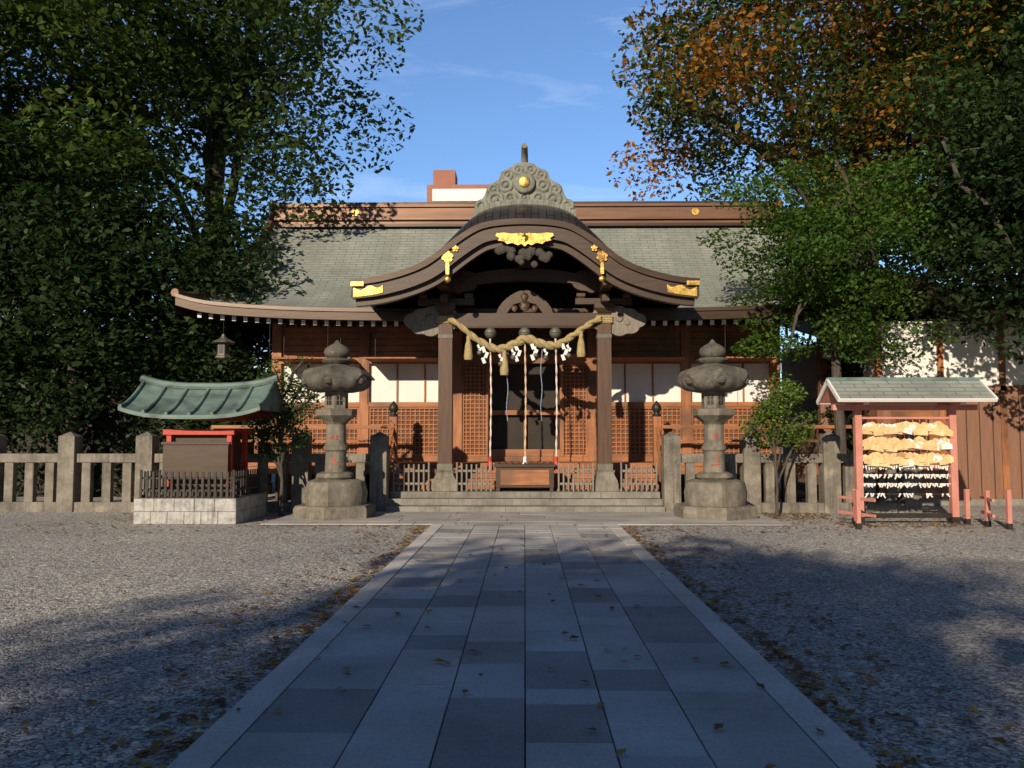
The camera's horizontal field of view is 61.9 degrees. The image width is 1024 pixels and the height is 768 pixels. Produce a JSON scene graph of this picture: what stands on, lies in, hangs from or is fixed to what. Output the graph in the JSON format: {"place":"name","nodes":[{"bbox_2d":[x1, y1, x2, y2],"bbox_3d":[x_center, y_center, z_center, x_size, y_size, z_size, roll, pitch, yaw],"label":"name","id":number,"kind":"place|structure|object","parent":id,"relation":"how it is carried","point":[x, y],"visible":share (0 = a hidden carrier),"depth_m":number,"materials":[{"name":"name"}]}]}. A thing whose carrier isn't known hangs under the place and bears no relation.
{"place":"outdoors","nodes":[
{"label":"outdoors","id":0,"kind":"place"},
{"bbox_2d":[427,170,489,201],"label":"distant building","id":1,"kind":"structure","parent":0,"point":[444,187],"depth_m":152.69,"materials":[{"name":"paint"}]},
{"bbox_2d":[0,0,1017,380],"label":"sky","id":2,"kind":"structure","parent":0,"point":[481,80],"materials":[{"name":"blue"}]},
{"bbox_2d":[0,448,1023,767],"bbox_3d":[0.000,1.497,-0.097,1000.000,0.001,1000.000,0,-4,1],"label":"gravel ground","id":3,"kind":"structure","parent":0,"point":[84,626],"depth_m":7.32,"materials":[{"name":"grey gravel"}]},
{"bbox_2d":[0,120,68,384],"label":"tree","id":4,"kind":"object","parent":3,"relation":"on","point":[11,180],"visible":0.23,"depth_m":21.33,"materials":[{"name":"green plant"}]},
{"bbox_2d":[0,316,118,429],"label":"understorey foliage","id":5,"kind":"object","parent":3,"relation":"on","point":[82,372],"depth_m":22.40,"materials":[{"name":"green plant"}]},
{"bbox_2d":[0,1,183,324],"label":"tree","id":6,"kind":"object","parent":3,"relation":"on","point":[40,77],"depth_m":29.16,"materials":[{"name":"green plant"}]},
{"bbox_2d":[0,0,185,134],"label":"branches","id":7,"kind":"object","parent":3,"relation":"on","point":[42,99],"visible":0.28,"depth_m":25.51,"materials":[{"name":"brown plant"}]},
{"bbox_2d":[0,146,216,438],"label":"tree","id":8,"kind":"object","parent":3,"relation":"on","point":[100,251],"depth_m":20.81,"materials":[{"name":"green plant"}]},
{"bbox_2d":[0,312,251,497],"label":"hedge","id":9,"kind":"object","parent":3,"relation":"on","point":[109,422],"depth_m":22.35,"materials":[{"name":"green plant"}]},
{"bbox_2d":[19,0,303,248],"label":"tree trunk","id":10,"kind":"object","parent":3,"relation":"on","point":[208,161],"visible":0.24,"depth_m":27.89,"materials":[{"name":"brown plant"}]},
{"bbox_2d":[0,0,277,292],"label":"tree","id":11,"kind":"object","parent":10,"relation":"attached to","point":[128,11],"visible":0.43,"depth_m":23.86,"materials":[{"name":"green plant"}]},
{"bbox_2d":[0,0,423,251],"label":"tree","id":12,"kind":"object","parent":10,"relation":"attached to","point":[288,25],"visible":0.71,"depth_m":23.98,"materials":[{"name":"green plant"}]},
{"bbox_2d":[118,375,288,523],"bbox_3d":[-5.767,1.181,16.163,2.662,2.729,2.034,0,-4,1],"label":"small shrine","id":13,"kind":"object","parent":3,"relation":"on","point":[202,481],"visible":1,"depth_m":15.58,"materials":[{"name":"patinated green"},{"name":"painted wood"},{"name":"stone"}]},
{"bbox_2d":[100,205,311,474],"bbox_3d":[-8.044,-0.968,22.918,6.131,7.898,6.154,0,-4,1],"label":"tree","id":14,"kind":"object","parent":3,"relation":"on","point":[224,256],"depth_m":21.71,"materials":[{"name":"green plant"}]},
{"bbox_2d":[248,442,272,493],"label":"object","id":15,"kind":"structure","parent":3,"relation":"on","point":[270,487],"depth_m":23.39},
{"bbox_2d":[241,353,324,515],"bbox_3d":[-4.523,0.975,16.810,1.836,3.226,1.607,0,-4,1],"label":"shrub","id":16,"kind":"object","parent":3,"relation":"on","point":[268,427],"depth_m":16.70,"materials":[{"name":"green plant"}]},
{"bbox_2d":[0,431,921,512],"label":"stone fence","id":17,"kind":"object","parent":3,"relation":"on","point":[69,475],"visible":0.62,"depth_m":17.58,"materials":[{"name":"grey stone"}]},
{"bbox_2d":[0,512,1023,767],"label":"fallen leaves","id":18,"kind":"object","parent":3,"relation":"on","point":[600,704],"visible":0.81,"depth_m":6.02,"materials":[{"name":"brown plant"}]},
{"bbox_2d":[167,512,878,767],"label":"stone path slabs","id":19,"kind":"structure","parent":3,"relation":"on","point":[317,718],"depth_m":5.34,"materials":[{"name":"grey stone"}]},
{"bbox_2d":[293,340,375,519],"bbox_3d":[-3.374,0.849,16.382,1.414,3.420,1.597,0,-4,1],"label":"stone lantern","id":20,"kind":"object","parent":19,"relation":"on","point":[336,490],"visible":1,"depth_m":16.03,"materials":[{"name":"grey stone"}]},
{"bbox_2d":[392,461,657,491],"bbox_3d":[0.278,1.995,18.458,5.660,0.620,0.680,0,-4,1],"label":"offering box and fences","id":21,"kind":"object","parent":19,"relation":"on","point":[524,475],"visible":0.98,"depth_m":18.16,"materials":[{"name":"brown wood"}]},
{"bbox_2d":[351,233,699,490],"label":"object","id":22,"kind":"structure","parent":19,"relation":"on","point":[600,301],"depth_m":18.60,"materials":[{"name":"wood"}]},
{"bbox_2d":[437,315,612,470],"bbox_3d":[0.278,0.159,18.573,3.831,3.420,0.518,0,-4,1],"label":"shimenawa rope and bells","id":23,"kind":"object","parent":22,"relation":"attached to","point":[524,337],"visible":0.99,"depth_m":18.44,"materials":[{"name":"fabric"}]},
{"bbox_2d":[674,339,757,520],"bbox_3d":[3.845,0.842,16.274,1.420,3.420,1.597,0,-4,1],"label":"stone lantern","id":24,"kind":"object","parent":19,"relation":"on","point":[713,490],"visible":0.98,"depth_m":15.93,"materials":[{"name":"grey stone"}]},
{"bbox_2d":[385,489,664,511],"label":"stone steps","id":25,"kind":"structure","parent":3,"relation":"on","point":[504,500],"depth_m":17.71,"materials":[{"name":"grey stone"}]},
{"bbox_2d":[211,322,851,501],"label":"shrine building","id":26,"kind":"structure","parent":25,"relation":"on","point":[396,402],"depth_m":21.23,"materials":[{"name":"brown wood"}]},
{"bbox_2d":[171,197,878,325],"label":"shrine roof","id":27,"kind":"structure","parent":26,"relation":"on","point":[332,255],"depth_m":23.95,"materials":[{"name":"grey tile"}]},
{"bbox_2d":[212,320,234,359],"bbox_3d":[-6.753,-1.114,19.967,0.560,1.100,0.485,0,-4,1],"label":"hanging lantern","id":28,"kind":"object","parent":27,"relation":"hanging from","point":[223,342],"visible":0.97,"depth_m":19.82,"materials":[{"name":"grey metal"}]},
{"bbox_2d":[350,204,699,307],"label":"curved porch gable","id":29,"kind":"structure","parent":27,"relation":"on","point":[475,239],"depth_m":17.50,"materials":[{"name":"brown wood"}]},
{"bbox_2d":[473,143,575,216],"bbox_3d":[0.271,-4.283,18.358,2.190,1.696,0.492,0,-4,1],"label":"roof ridge ornament","id":30,"kind":"object","parent":29,"relation":"on","point":[524,181],"visible":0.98,"depth_m":18.33,"materials":[{"name":"grey stone"}]},
{"bbox_2d":[269,320,780,370],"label":"hanging wires","id":31,"kind":"object","parent":27,"relation":"attached to","point":[327,346],"visible":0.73,"depth_m":19.59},
{"bbox_2d":[818,329,830,358],"bbox_3d":[7.346,-1.127,19.756,0.560,1.100,0.485,0,-4,1],"label":"hanging lantern","id":32,"kind":"object","parent":27,"relation":"hanging from","point":[826,356],"visible":0.36,"depth_m":19.65,"materials":[{"name":"grey metal"}]},
{"bbox_2d":[737,371,825,515],"bbox_3d":[5.259,1.167,16.968,1.726,2.862,1.326,0,-4,1],"label":"shrub","id":33,"kind":"object","parent":3,"relation":"on","point":[769,412],"depth_m":16.82,"materials":[{"name":"green plant"}]},
{"bbox_2d":[606,0,1023,264],"bbox_3d":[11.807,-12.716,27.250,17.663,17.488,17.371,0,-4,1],"label":"tree","id":34,"kind":"object","parent":3,"relation":"on","point":[804,39],"visible":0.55,"depth_m":25.29,"materials":[{"name":"orange plant"}]},
{"bbox_2d":[695,148,980,501],"bbox_3d":[7.076,-1.338,19.074,5.886,8.139,5.514,0,-4,1],"label":"evergreen","id":35,"kind":"object","parent":3,"relation":"on","point":[803,241],"depth_m":18.24,"materials":[{"name":"green plant"}]},
{"bbox_2d":[823,312,868,453],"bbox_3d":[8.213,0.393,20.752,1.011,5.376,1.491,0,-4,1],"label":"trunk","id":36,"kind":"object","parent":3,"relation":"on","point":[828,412],"depth_m":20.51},
{"bbox_2d":[780,256,1023,505],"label":"annex building","id":37,"kind":"structure","parent":3,"relation":"on","point":[990,443],"depth_m":19.47,"materials":[{"name":"wood"}]},
{"bbox_2d":[798,0,1023,297],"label":"tree","id":38,"kind":"object","parent":3,"relation":"on","point":[907,138],"depth_m":30.17,"materials":[{"name":"plant"}]},
{"bbox_2d":[816,377,1012,529],"bbox_3d":[7.048,1.170,15.077,2.750,2.610,1.611,0,-4,1],"label":"ema rack","id":39,"kind":"object","parent":3,"relation":"on","point":[858,395],"visible":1,"depth_m":15.23,"materials":[{"name":"paint"}]},
{"bbox_2d":[861,5,1023,364],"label":"evergreen","id":40,"kind":"object","parent":3,"relation":"on","point":[1006,195],"depth_m":17.40,"materials":[{"name":"green plant"}]},
{"bbox_2d":[929,21,1023,307],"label":"tree foliage","id":41,"kind":"object","parent":3,"relation":"on","point":[1022,211],"depth_m":22.74,"materials":[{"name":"green plant"}]},
{"bbox_3d":[16.541,-7.219,19.509,12.863,19.952,10.258,0,-4,1],"label":"zelkova trunk","id":42,"kind":"object","parent":3,"relation":"on","visible":0},
{"bbox_2d":[829,0,1023,199],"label":"tree foliage","id":43,"kind":"object","parent":42,"relation":"attached to","point":[946,54],"visible":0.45,"depth_m":21.64,"materials":[{"name":"green plant"}]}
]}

